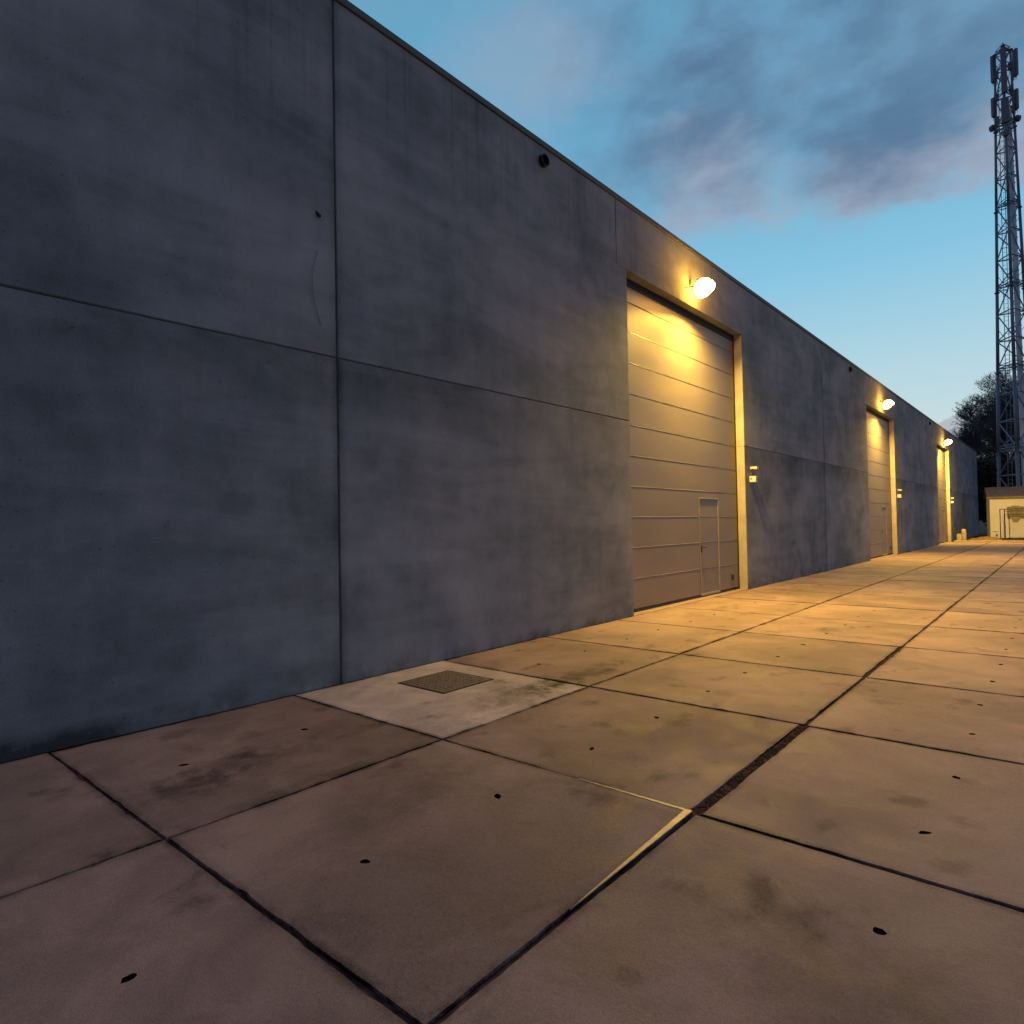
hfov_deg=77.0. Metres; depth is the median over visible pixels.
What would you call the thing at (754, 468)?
motion sensor
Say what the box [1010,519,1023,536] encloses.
door
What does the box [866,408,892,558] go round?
garage door
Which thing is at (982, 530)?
ground
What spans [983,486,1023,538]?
equipment shed
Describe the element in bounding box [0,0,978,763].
warehouse
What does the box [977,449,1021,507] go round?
evergreen tree
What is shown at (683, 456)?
garage door
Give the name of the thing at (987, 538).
sand heap
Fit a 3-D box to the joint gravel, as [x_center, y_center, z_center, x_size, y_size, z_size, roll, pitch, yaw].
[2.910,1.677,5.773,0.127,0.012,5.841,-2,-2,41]
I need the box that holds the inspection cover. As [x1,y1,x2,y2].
[398,670,493,693]
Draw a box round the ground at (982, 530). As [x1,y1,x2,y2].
[953,520,1023,541]
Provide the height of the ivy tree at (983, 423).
14.492 m
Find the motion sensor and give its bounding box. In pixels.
[750,466,758,470]
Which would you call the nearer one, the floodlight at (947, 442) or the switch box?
the switch box
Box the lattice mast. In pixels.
[989,42,1023,486]
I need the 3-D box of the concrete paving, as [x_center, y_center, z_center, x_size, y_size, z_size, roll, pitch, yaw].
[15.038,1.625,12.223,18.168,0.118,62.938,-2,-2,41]
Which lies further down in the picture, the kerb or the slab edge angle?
the slab edge angle
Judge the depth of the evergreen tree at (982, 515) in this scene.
60.89 m
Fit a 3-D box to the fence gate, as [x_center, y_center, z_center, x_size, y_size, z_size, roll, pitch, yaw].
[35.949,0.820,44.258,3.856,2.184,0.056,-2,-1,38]
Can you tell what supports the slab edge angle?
on the concrete paving
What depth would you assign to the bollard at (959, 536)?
43.02 m
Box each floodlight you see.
[685,277,714,297]
[879,399,893,408]
[942,439,951,444]
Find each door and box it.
[626,278,739,611]
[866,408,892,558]
[936,446,947,542]
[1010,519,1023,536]
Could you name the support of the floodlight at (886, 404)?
attached to the warehouse
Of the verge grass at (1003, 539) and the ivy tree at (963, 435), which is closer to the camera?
the verge grass at (1003, 539)
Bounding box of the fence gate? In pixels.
[999,508,1023,537]
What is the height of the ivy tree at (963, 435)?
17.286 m
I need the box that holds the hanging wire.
[312,251,320,323]
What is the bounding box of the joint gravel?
[692,648,900,813]
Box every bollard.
[957,534,961,539]
[961,529,966,539]
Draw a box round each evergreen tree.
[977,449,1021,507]
[978,452,1020,525]
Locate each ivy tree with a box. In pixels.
[948,369,1019,461]
[949,387,1019,458]
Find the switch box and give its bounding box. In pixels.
[750,476,757,481]
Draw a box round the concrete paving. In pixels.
[0,542,1023,1023]
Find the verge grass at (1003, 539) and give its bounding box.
[963,536,1023,539]
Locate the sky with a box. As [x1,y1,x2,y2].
[348,0,1023,455]
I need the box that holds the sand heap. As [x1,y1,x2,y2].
[970,536,1001,541]
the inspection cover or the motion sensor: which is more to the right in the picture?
the motion sensor
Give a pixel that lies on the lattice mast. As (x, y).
(1006, 120)
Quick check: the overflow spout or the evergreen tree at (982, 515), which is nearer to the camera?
the overflow spout
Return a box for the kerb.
[954,540,1023,541]
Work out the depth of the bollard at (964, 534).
43.28 m
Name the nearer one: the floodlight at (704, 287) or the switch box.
the floodlight at (704, 287)
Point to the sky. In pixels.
(834, 159)
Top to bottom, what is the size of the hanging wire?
0.752 m
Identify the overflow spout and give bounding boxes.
[538,153,549,167]
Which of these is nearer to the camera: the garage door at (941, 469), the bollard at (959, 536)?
the garage door at (941, 469)
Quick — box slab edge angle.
[570,778,692,909]
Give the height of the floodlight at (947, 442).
0.406 m

